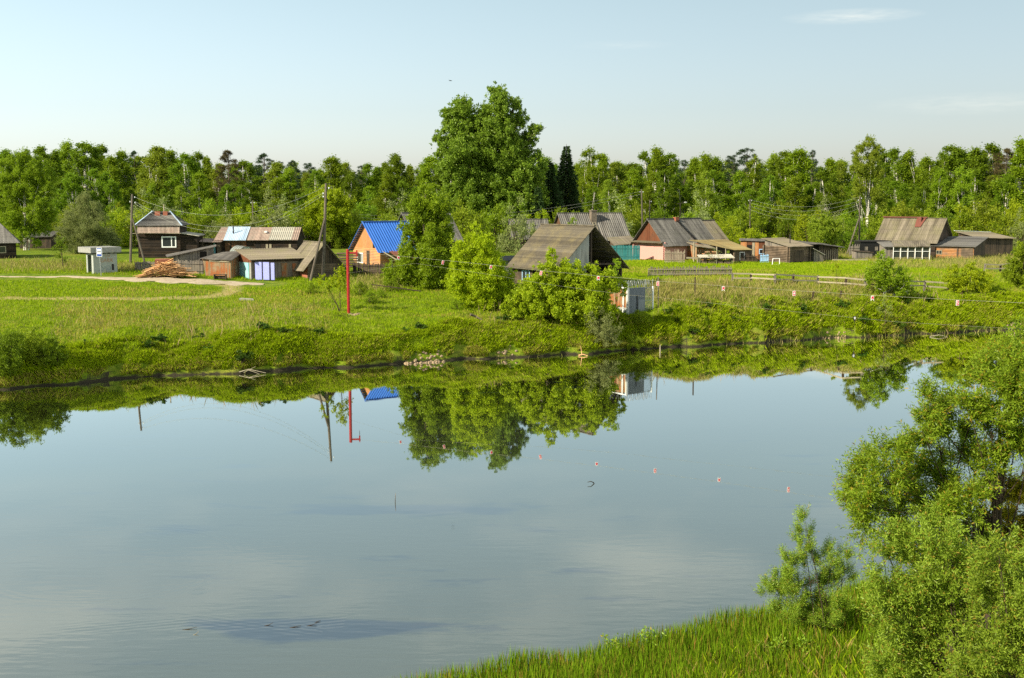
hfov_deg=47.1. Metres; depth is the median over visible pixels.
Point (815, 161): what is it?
pine tree
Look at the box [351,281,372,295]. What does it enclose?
willow bush
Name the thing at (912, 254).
window
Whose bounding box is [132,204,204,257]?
log house
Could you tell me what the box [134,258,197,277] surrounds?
board heap
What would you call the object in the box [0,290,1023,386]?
bank grass
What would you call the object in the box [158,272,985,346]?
dead stalks
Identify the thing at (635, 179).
birch tree
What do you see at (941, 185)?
birch tree
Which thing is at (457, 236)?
hidden house
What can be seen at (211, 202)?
willow bush
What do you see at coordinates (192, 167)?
birch tree
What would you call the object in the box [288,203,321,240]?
willow bush
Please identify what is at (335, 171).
birch tree
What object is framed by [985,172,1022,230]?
birch tree
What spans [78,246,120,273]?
bus shelter
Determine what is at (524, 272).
window
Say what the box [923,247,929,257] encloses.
window
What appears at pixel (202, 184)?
birch tree
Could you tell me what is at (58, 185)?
birch tree
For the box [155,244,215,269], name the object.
slant shed
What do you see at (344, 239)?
willow bush
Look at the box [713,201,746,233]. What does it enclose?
willow bush
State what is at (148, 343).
weed clump
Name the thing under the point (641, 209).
utility pole
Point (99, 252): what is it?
bus stop sign
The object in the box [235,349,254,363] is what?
weed clump
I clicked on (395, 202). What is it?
willow bush
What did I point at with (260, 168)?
birch tree
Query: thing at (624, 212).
willow bush
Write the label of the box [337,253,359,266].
beam stack
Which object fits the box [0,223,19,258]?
slate roof house
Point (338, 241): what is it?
willow bush
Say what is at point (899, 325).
weed clump
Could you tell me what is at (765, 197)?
birch tree
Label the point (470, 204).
willow bush
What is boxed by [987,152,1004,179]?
pine tree
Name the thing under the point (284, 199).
willow bush
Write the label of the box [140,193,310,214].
overhead wire
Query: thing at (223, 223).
willow bush
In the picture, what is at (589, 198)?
birch tree
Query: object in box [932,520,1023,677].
silver willow
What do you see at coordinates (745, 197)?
birch tree
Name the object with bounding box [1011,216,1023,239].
willow bush
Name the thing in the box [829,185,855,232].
birch tree
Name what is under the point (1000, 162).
birch tree
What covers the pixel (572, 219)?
lilac bush
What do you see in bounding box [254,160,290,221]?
birch tree
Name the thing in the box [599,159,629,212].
birch tree
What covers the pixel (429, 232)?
bird cherry tree
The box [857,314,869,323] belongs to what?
weed clump
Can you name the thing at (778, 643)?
water weed
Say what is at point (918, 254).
window
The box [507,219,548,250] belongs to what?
house
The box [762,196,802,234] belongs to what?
willow bush
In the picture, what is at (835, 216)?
willow bush
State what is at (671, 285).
dry grass
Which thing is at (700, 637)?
rush bed
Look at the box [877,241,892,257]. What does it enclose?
lean shelter
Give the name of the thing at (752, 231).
apple tree
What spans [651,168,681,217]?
birch tree
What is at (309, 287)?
willow bush
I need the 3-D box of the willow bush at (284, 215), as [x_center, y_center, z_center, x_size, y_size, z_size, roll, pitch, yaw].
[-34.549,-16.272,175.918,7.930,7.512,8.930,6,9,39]
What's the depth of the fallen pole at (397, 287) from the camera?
121.23 m
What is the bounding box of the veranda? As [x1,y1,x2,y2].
[892,240,929,259]
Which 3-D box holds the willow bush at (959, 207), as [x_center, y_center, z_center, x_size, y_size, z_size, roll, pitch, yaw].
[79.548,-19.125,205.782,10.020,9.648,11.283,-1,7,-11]
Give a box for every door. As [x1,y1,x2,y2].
[240,262,244,277]
[244,262,248,277]
[254,262,261,279]
[262,262,269,279]
[270,262,274,279]
[366,250,369,263]
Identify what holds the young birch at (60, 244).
on the ground at (114, 371)
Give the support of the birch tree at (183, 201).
on the ground at (114, 371)
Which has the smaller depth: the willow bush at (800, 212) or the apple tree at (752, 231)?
the apple tree at (752, 231)
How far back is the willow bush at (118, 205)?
197.46 m
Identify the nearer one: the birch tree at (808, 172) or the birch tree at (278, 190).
the birch tree at (278, 190)
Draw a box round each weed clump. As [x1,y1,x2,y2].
[138,339,158,348]
[150,333,167,342]
[191,332,206,339]
[200,344,213,350]
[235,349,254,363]
[256,321,272,329]
[276,326,293,333]
[312,327,324,333]
[414,322,427,329]
[494,314,508,320]
[661,307,673,313]
[687,327,699,333]
[705,301,716,307]
[760,303,770,310]
[795,304,806,312]
[834,299,849,307]
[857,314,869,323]
[892,320,906,330]
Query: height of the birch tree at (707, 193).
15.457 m
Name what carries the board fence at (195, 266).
on the ground at (114, 371)
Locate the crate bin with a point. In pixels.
(856, 254)
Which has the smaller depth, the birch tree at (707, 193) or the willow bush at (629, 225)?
the willow bush at (629, 225)
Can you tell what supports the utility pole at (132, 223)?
on the ground at (114, 371)
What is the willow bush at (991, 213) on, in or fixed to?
on the ground at (114, 371)
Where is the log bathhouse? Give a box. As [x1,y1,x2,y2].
[761,234,812,262]
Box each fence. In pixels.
[134,261,154,270]
[175,260,203,273]
[353,262,387,274]
[611,245,639,259]
[648,265,731,276]
[664,249,684,262]
[731,273,948,290]
[741,254,757,261]
[760,253,768,262]
[849,244,859,254]
[984,263,1009,270]
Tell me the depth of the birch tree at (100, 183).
205.62 m
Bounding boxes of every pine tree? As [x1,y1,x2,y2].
[129,150,145,188]
[209,149,245,213]
[246,153,273,190]
[285,160,300,188]
[294,162,316,188]
[352,165,367,186]
[676,159,690,189]
[719,155,749,195]
[728,148,765,189]
[804,149,819,191]
[985,148,1015,225]
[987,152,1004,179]
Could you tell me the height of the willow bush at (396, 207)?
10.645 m
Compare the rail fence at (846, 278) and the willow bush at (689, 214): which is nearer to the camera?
the rail fence at (846, 278)
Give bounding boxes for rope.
[352,263,1011,328]
[359,252,1017,302]
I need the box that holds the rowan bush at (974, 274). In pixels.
[939,259,995,292]
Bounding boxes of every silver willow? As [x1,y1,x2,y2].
[851,492,1006,677]
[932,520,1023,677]
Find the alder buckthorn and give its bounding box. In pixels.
[965,464,1023,614]
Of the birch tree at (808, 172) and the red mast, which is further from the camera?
the birch tree at (808, 172)
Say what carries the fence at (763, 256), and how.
on the ground at (114, 371)
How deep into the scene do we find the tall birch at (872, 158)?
213.79 m
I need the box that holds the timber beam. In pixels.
[832,259,867,260]
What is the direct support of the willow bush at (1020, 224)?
on the ground at (114, 371)
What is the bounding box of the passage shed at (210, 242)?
[199,238,222,253]
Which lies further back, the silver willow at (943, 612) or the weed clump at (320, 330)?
the weed clump at (320, 330)
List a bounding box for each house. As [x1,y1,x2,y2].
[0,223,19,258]
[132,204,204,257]
[348,221,415,267]
[398,212,463,246]
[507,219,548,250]
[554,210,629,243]
[629,217,714,259]
[702,219,728,253]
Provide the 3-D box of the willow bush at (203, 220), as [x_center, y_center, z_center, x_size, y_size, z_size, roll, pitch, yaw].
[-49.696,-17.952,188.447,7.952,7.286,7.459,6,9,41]
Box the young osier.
[747,502,862,638]
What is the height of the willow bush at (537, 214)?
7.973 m
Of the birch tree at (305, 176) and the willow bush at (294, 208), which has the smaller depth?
the willow bush at (294, 208)
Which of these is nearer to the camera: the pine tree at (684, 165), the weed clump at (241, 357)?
the weed clump at (241, 357)
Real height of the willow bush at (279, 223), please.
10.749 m
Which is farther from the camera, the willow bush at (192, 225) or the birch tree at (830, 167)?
the birch tree at (830, 167)
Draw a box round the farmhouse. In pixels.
[875,216,952,257]
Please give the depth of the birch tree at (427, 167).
220.83 m
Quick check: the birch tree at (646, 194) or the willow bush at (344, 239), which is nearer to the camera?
the willow bush at (344, 239)
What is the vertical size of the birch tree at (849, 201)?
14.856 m
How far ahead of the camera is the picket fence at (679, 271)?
140.80 m
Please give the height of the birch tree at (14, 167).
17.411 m
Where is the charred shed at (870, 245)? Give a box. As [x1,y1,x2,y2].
[854,240,891,256]
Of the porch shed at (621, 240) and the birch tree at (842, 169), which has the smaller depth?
the porch shed at (621, 240)
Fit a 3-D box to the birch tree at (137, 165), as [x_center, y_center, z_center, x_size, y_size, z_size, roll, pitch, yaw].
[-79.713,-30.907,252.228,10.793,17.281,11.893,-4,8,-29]
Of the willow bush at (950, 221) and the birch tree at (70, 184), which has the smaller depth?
the birch tree at (70, 184)
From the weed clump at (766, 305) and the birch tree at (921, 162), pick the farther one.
the birch tree at (921, 162)
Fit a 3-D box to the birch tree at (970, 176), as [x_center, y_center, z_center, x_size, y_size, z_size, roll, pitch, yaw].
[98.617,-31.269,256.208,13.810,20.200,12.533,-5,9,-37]
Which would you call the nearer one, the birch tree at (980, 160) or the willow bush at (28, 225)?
the willow bush at (28, 225)
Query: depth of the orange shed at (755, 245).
172.82 m
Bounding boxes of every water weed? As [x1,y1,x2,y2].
[600,632,629,653]
[637,625,668,648]
[754,632,790,657]
[796,634,817,654]
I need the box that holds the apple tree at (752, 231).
[736,228,777,241]
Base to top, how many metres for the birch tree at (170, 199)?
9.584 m
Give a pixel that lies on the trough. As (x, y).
(215, 276)
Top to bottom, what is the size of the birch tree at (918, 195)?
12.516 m
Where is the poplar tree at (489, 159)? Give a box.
[429,80,551,240]
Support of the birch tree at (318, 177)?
on the ground at (114, 371)
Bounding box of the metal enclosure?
[609,279,653,314]
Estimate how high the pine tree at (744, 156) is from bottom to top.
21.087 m
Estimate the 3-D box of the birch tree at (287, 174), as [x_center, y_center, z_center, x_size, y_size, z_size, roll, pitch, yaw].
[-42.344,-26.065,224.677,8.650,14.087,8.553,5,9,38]
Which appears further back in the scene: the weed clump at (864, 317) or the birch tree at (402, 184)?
the birch tree at (402, 184)
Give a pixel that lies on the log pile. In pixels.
(713, 252)
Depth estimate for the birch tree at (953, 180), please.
248.65 m
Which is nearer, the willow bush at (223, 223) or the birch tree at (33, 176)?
the birch tree at (33, 176)
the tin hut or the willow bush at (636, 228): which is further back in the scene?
the willow bush at (636, 228)
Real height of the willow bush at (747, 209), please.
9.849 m
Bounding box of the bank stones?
[404,304,1023,363]
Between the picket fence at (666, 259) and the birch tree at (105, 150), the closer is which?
the picket fence at (666, 259)
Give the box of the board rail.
[686,257,709,262]
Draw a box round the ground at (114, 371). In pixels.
[0,231,1023,677]
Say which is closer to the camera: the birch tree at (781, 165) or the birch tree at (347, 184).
the birch tree at (347, 184)
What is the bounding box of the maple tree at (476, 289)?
[438,221,518,311]
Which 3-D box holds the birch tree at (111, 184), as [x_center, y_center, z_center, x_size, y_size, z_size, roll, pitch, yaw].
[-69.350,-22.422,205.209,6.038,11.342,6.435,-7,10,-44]
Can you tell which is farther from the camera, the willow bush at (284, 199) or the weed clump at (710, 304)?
the willow bush at (284, 199)
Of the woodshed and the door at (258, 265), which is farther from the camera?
the woodshed
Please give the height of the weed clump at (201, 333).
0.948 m
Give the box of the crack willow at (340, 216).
[298,184,359,248]
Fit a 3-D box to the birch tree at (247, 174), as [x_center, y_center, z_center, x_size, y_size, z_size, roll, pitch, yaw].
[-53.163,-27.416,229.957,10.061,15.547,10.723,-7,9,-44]
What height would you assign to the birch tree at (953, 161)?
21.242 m
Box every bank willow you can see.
[0,328,28,377]
[18,324,63,366]
[40,334,69,366]
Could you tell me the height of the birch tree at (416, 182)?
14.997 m
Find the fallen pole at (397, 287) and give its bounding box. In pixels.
[371,284,420,291]
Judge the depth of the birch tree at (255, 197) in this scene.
215.90 m
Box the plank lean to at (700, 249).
[687,242,715,259]
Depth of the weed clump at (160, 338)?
97.13 m
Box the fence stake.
[694,277,695,294]
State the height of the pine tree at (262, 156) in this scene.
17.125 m
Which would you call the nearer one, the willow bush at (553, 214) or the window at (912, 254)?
the window at (912, 254)
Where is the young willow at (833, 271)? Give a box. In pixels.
[830,263,843,280]
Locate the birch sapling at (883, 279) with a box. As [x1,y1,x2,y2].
[862,250,916,297]
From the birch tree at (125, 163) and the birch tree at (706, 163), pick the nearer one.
the birch tree at (125, 163)
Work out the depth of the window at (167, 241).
153.04 m
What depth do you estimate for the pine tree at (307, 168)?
237.02 m
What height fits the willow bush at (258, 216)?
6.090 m
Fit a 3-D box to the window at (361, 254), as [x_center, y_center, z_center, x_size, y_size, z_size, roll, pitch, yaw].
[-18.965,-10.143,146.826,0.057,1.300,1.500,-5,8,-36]
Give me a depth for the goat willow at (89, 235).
161.35 m
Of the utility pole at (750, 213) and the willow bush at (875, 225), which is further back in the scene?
the utility pole at (750, 213)
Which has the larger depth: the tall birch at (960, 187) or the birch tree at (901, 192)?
the birch tree at (901, 192)
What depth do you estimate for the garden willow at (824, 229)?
193.77 m
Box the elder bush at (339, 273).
[316,264,351,310]
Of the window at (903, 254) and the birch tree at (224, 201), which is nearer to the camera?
the window at (903, 254)
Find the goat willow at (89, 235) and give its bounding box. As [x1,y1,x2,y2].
[50,190,123,253]
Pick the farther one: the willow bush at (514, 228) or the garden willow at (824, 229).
the garden willow at (824, 229)
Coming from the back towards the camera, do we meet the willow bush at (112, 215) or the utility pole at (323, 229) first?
the willow bush at (112, 215)
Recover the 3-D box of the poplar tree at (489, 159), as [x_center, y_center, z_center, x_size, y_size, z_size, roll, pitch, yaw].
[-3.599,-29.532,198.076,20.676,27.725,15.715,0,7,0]
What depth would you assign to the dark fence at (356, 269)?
136.55 m
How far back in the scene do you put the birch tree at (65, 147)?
242.50 m
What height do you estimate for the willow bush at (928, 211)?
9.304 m
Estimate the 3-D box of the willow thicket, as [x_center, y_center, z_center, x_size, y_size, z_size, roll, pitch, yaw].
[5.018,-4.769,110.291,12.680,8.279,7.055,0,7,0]
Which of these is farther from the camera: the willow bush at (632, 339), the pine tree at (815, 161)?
the pine tree at (815, 161)
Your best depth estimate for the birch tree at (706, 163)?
261.42 m
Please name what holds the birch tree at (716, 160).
on the ground at (114, 371)
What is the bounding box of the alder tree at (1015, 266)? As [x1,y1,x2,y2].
[999,240,1023,285]
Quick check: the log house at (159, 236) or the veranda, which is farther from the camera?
the veranda
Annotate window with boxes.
[0,246,5,252]
[161,236,175,247]
[357,252,362,262]
[522,270,529,279]
[894,247,899,257]
[901,247,907,257]
[908,247,914,257]
[915,247,921,257]
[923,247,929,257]
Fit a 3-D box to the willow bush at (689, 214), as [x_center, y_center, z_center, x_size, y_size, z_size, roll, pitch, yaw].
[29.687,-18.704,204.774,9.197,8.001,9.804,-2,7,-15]
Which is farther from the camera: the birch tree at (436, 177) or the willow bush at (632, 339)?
the birch tree at (436, 177)
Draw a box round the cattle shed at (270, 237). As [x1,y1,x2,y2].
[214,225,304,251]
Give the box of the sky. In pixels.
[0,0,1023,186]
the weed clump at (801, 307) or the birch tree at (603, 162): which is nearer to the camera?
the weed clump at (801, 307)
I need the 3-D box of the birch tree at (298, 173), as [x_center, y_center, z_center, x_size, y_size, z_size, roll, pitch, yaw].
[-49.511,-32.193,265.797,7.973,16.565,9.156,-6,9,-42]
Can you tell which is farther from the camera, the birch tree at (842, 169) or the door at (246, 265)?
the birch tree at (842, 169)
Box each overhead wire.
[136,193,321,226]
[139,199,316,231]
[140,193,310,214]
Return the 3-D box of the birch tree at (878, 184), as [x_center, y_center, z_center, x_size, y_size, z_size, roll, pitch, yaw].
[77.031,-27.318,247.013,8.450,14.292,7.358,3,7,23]
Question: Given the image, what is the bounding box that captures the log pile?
[702,251,722,259]
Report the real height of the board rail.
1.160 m
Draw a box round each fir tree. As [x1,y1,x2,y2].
[529,187,545,218]
[542,161,564,223]
[551,144,584,221]
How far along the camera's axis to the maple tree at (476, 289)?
114.91 m
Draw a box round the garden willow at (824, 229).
[806,209,847,244]
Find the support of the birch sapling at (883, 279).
on the ground at (114, 371)
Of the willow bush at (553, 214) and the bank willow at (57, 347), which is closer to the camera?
the bank willow at (57, 347)
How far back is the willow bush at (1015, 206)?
229.56 m
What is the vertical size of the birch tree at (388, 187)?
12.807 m
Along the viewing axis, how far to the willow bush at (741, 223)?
214.92 m
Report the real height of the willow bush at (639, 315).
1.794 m
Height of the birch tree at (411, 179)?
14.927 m
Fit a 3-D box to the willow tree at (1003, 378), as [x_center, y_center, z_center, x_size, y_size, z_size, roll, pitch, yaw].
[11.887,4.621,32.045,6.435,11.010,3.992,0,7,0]
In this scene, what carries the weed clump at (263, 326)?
on the ground at (114, 371)
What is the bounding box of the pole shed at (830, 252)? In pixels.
[799,241,844,260]
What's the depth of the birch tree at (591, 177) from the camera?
260.39 m
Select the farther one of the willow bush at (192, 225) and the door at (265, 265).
the willow bush at (192, 225)
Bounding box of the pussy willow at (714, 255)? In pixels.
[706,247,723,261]
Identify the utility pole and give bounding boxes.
[129,194,144,263]
[309,183,328,280]
[641,189,642,226]
[748,200,751,228]
[846,196,861,253]
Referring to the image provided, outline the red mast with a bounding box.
[346,249,357,312]
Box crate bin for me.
[851,250,873,258]
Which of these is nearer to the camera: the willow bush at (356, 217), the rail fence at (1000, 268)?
the rail fence at (1000, 268)
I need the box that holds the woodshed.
[689,239,751,261]
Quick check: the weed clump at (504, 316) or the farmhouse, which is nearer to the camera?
the weed clump at (504, 316)
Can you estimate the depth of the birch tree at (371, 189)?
209.71 m
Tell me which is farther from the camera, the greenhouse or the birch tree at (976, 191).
the birch tree at (976, 191)
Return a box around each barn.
[293,241,345,278]
[506,224,629,290]
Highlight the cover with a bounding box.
[697,254,734,263]
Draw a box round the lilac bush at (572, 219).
[567,216,576,225]
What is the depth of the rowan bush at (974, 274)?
130.56 m
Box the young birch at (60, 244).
[51,235,70,266]
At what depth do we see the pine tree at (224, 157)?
219.42 m
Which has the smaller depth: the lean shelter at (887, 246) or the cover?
the cover
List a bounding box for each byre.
[930,236,988,258]
[954,230,1016,255]
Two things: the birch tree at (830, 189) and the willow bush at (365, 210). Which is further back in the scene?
the birch tree at (830, 189)
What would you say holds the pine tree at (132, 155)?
on the ground at (114, 371)
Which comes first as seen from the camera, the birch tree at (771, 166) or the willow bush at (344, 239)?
the willow bush at (344, 239)
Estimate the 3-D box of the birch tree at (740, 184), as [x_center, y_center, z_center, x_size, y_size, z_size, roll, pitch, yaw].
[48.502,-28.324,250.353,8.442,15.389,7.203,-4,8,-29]
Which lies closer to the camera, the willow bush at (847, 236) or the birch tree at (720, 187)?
the willow bush at (847, 236)
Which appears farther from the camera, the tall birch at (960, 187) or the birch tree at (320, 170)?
the birch tree at (320, 170)
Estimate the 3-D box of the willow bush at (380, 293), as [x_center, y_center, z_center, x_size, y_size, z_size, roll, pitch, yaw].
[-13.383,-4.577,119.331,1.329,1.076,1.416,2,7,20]
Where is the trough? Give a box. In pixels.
[213,274,226,278]
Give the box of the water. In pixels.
[0,330,1023,677]
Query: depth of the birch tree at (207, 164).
240.75 m
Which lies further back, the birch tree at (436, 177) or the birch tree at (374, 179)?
the birch tree at (374, 179)
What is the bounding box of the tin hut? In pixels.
[811,248,824,261]
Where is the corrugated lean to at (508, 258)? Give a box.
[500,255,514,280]
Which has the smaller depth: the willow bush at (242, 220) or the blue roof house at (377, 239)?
the blue roof house at (377, 239)
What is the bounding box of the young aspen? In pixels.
[612,258,621,316]
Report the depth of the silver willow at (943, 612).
28.45 m
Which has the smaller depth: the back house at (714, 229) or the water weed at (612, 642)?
the water weed at (612, 642)
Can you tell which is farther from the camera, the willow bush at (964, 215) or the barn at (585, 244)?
the willow bush at (964, 215)
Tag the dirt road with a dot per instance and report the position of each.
(171, 280)
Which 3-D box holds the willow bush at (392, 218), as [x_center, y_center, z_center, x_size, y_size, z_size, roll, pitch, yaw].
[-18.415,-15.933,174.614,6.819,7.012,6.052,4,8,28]
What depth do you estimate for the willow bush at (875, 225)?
206.33 m
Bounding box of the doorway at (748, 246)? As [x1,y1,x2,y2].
[747,245,751,259]
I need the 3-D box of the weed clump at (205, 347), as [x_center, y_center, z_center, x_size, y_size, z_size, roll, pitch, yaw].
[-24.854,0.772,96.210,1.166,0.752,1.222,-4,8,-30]
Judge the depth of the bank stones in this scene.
101.96 m
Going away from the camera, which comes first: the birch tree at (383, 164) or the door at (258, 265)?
the door at (258, 265)
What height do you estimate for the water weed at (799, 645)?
0.940 m
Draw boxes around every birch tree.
[0,146,60,249]
[0,148,19,199]
[0,150,33,200]
[31,144,74,201]
[49,182,74,221]
[50,172,90,229]
[52,140,121,210]
[55,138,81,185]
[81,142,126,189]
[81,167,121,222]
[86,154,129,204]
[97,178,129,225]
[114,147,138,212]
[122,188,141,213]
[127,155,146,190]
[128,149,162,205]
[129,145,177,214]
[143,181,161,213]
[152,152,209,214]
[156,188,176,213]
[157,146,188,208]
[171,185,194,220]
[179,150,204,206]
[186,170,211,223]
[200,155,217,196]
[202,161,234,209]
[216,159,263,215]
[216,183,246,223]
[230,184,253,222]
[244,182,263,220]
[247,161,270,208]
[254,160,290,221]
[261,175,294,226]
[264,167,306,205]
[281,188,302,214]
[287,161,301,190]
[296,169,331,205]
[296,172,314,208]
[310,167,325,184]
[313,153,346,206]
[340,160,361,201]
[340,172,367,212]
[356,162,382,209]
[357,183,379,218]
[369,170,400,220]
[376,152,414,217]
[378,161,393,191]
[390,179,411,215]
[405,163,417,201]
[407,186,423,211]
[411,162,423,195]
[417,154,438,196]
[431,174,446,200]
[535,153,549,186]
[541,156,557,188]
[574,159,598,202]
[575,145,617,211]
[582,185,601,211]
[594,152,609,206]
[597,179,619,211]
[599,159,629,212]
[616,167,654,223]
[618,162,644,198]
[632,150,657,203]
[633,189,657,220]
[637,144,677,210]
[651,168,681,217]
[656,152,693,211]
[670,182,695,217]
[678,151,727,211]
[681,156,701,211]
[690,169,726,224]
[703,169,731,226]
[712,156,730,203]
[723,160,737,184]
[723,170,753,218]
[731,188,760,217]
[736,154,765,210]
[751,174,787,227]
[758,151,783,209]
[760,149,815,232]
[760,165,768,187]
[776,145,817,227]
[782,176,812,217]
[801,182,820,221]
[802,161,818,203]
[804,169,846,221]
[817,157,847,214]
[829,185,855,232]
[835,157,849,185]
[835,160,848,187]
[841,175,877,227]
[843,155,868,217]
[861,176,894,228]
[862,151,896,223]
[863,147,924,215]
[874,180,910,218]
[892,147,933,211]
[905,182,931,216]
[915,160,928,174]
[918,159,936,194]
[921,143,970,219]
[925,168,956,218]
[926,178,967,223]
[952,141,1002,212]
[956,168,991,228]
[960,154,980,198]
[984,174,1007,227]
[985,135,1023,225]
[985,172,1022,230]
[988,151,1012,179]
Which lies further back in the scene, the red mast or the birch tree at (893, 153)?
the birch tree at (893, 153)
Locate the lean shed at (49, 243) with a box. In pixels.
[20,231,58,248]
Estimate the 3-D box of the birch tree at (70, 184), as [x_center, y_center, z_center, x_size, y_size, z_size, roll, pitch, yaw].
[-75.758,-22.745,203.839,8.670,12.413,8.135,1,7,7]
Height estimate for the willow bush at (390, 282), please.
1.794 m
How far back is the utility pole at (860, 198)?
192.10 m
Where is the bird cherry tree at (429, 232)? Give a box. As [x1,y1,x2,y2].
[380,180,455,289]
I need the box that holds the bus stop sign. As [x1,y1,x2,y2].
[96,248,101,270]
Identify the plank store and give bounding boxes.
[200,251,239,277]
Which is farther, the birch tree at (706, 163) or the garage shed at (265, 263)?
the birch tree at (706, 163)
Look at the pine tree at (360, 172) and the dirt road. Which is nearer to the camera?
the dirt road
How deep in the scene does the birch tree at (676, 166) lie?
264.80 m
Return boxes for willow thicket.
[499,246,627,325]
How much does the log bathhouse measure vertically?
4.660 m
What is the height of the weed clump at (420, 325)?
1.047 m
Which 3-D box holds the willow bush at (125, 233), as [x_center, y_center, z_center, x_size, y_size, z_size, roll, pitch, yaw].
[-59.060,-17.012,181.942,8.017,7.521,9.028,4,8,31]
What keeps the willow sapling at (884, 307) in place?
on the ground at (114, 371)
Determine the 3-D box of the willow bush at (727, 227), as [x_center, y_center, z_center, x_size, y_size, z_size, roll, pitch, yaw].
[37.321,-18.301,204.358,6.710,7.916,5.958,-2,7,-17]
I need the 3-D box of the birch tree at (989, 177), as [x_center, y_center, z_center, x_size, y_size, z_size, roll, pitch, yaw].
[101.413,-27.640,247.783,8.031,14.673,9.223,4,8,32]
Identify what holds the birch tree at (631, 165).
on the ground at (114, 371)
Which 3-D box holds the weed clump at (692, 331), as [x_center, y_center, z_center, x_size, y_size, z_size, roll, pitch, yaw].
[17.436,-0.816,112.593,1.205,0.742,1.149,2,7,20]
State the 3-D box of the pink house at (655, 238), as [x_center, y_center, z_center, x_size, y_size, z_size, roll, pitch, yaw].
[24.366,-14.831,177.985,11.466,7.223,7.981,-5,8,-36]
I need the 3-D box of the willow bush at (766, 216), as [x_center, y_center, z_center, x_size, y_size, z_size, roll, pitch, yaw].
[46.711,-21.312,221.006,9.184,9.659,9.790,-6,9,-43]
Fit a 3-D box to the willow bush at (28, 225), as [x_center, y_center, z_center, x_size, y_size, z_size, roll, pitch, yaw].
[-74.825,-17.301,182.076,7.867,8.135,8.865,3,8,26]
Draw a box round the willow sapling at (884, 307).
[875,294,894,319]
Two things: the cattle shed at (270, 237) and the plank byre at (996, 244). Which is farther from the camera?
the plank byre at (996, 244)
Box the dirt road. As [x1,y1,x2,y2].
[0,276,263,285]
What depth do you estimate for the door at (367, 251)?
145.11 m
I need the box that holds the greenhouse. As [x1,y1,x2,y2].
[230,245,252,250]
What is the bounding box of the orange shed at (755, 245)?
[739,238,764,259]
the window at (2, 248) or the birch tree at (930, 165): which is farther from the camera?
the birch tree at (930, 165)
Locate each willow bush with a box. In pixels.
[8,203,56,246]
[35,197,63,240]
[51,200,84,247]
[99,206,136,246]
[105,201,130,241]
[107,205,152,247]
[121,187,169,243]
[174,194,232,237]
[181,213,201,232]
[186,204,225,237]
[203,206,234,237]
[211,212,238,237]
[227,202,259,226]
[241,214,274,226]
[244,185,304,235]
[257,205,307,240]
[276,192,315,239]
[286,203,309,231]
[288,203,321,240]
[305,282,320,294]
[313,220,342,248]
[332,213,356,247]
[333,207,371,247]
[351,190,381,226]
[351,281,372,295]
[361,291,378,303]
[371,208,398,221]
[375,290,386,297]
[379,187,410,220]
[381,277,400,292]
[386,189,406,217]
[449,197,481,247]
[449,298,463,309]
[456,199,475,237]
[457,210,492,247]
[473,203,511,246]
[481,215,501,239]
[495,193,536,253]
[522,208,548,218]
[541,203,568,223]
[584,303,622,346]
[597,189,635,237]
[614,200,639,222]
[620,200,646,234]
[625,334,644,349]
[629,309,650,326]
[630,217,644,236]
[650,198,670,217]
[672,211,698,217]
[678,187,710,219]
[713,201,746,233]
[713,212,740,249]
[721,211,762,242]
[722,201,775,238]
[743,202,787,238]
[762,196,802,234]
[772,210,809,238]
[774,205,803,240]
[786,209,820,241]
[804,194,851,248]
[834,207,869,249]
[839,211,865,247]
[861,210,885,239]
[871,198,923,234]
[896,201,928,216]
[918,204,951,226]
[947,207,963,227]
[949,211,996,235]
[951,194,1016,235]
[951,203,996,235]
[993,198,1023,236]
[1005,207,1023,246]
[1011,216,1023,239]
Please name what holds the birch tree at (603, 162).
on the ground at (114, 371)
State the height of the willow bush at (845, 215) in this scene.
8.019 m
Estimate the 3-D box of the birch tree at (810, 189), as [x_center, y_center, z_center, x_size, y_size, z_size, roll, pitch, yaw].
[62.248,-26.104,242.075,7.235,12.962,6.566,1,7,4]
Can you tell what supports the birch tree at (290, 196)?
on the ground at (114, 371)
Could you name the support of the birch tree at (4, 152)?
on the ground at (114, 371)
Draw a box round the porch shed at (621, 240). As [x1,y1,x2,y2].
[607,236,632,255]
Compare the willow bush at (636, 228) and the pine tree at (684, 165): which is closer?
the willow bush at (636, 228)
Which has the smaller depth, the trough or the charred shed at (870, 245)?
the trough
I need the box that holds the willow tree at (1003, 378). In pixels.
[828,311,1023,656]
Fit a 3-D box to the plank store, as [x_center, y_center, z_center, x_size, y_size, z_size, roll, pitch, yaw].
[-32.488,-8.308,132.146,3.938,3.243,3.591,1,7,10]
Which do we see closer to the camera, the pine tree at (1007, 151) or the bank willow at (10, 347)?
the bank willow at (10, 347)
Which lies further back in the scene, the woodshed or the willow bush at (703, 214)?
the willow bush at (703, 214)
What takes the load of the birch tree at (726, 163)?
on the ground at (114, 371)
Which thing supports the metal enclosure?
on the ground at (114, 371)
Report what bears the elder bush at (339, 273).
on the ground at (114, 371)
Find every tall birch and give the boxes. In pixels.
[848,133,886,239]
[949,164,976,213]
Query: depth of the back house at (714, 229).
188.77 m
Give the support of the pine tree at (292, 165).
on the ground at (114, 371)
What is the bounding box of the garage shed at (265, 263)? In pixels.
[234,247,302,279]
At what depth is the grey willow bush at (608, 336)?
107.78 m
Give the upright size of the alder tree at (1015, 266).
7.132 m
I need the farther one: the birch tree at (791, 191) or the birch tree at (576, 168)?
the birch tree at (576, 168)
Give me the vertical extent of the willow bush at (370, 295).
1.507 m
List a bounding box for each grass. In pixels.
[0,248,1019,371]
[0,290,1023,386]
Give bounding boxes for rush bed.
[392,551,1023,677]

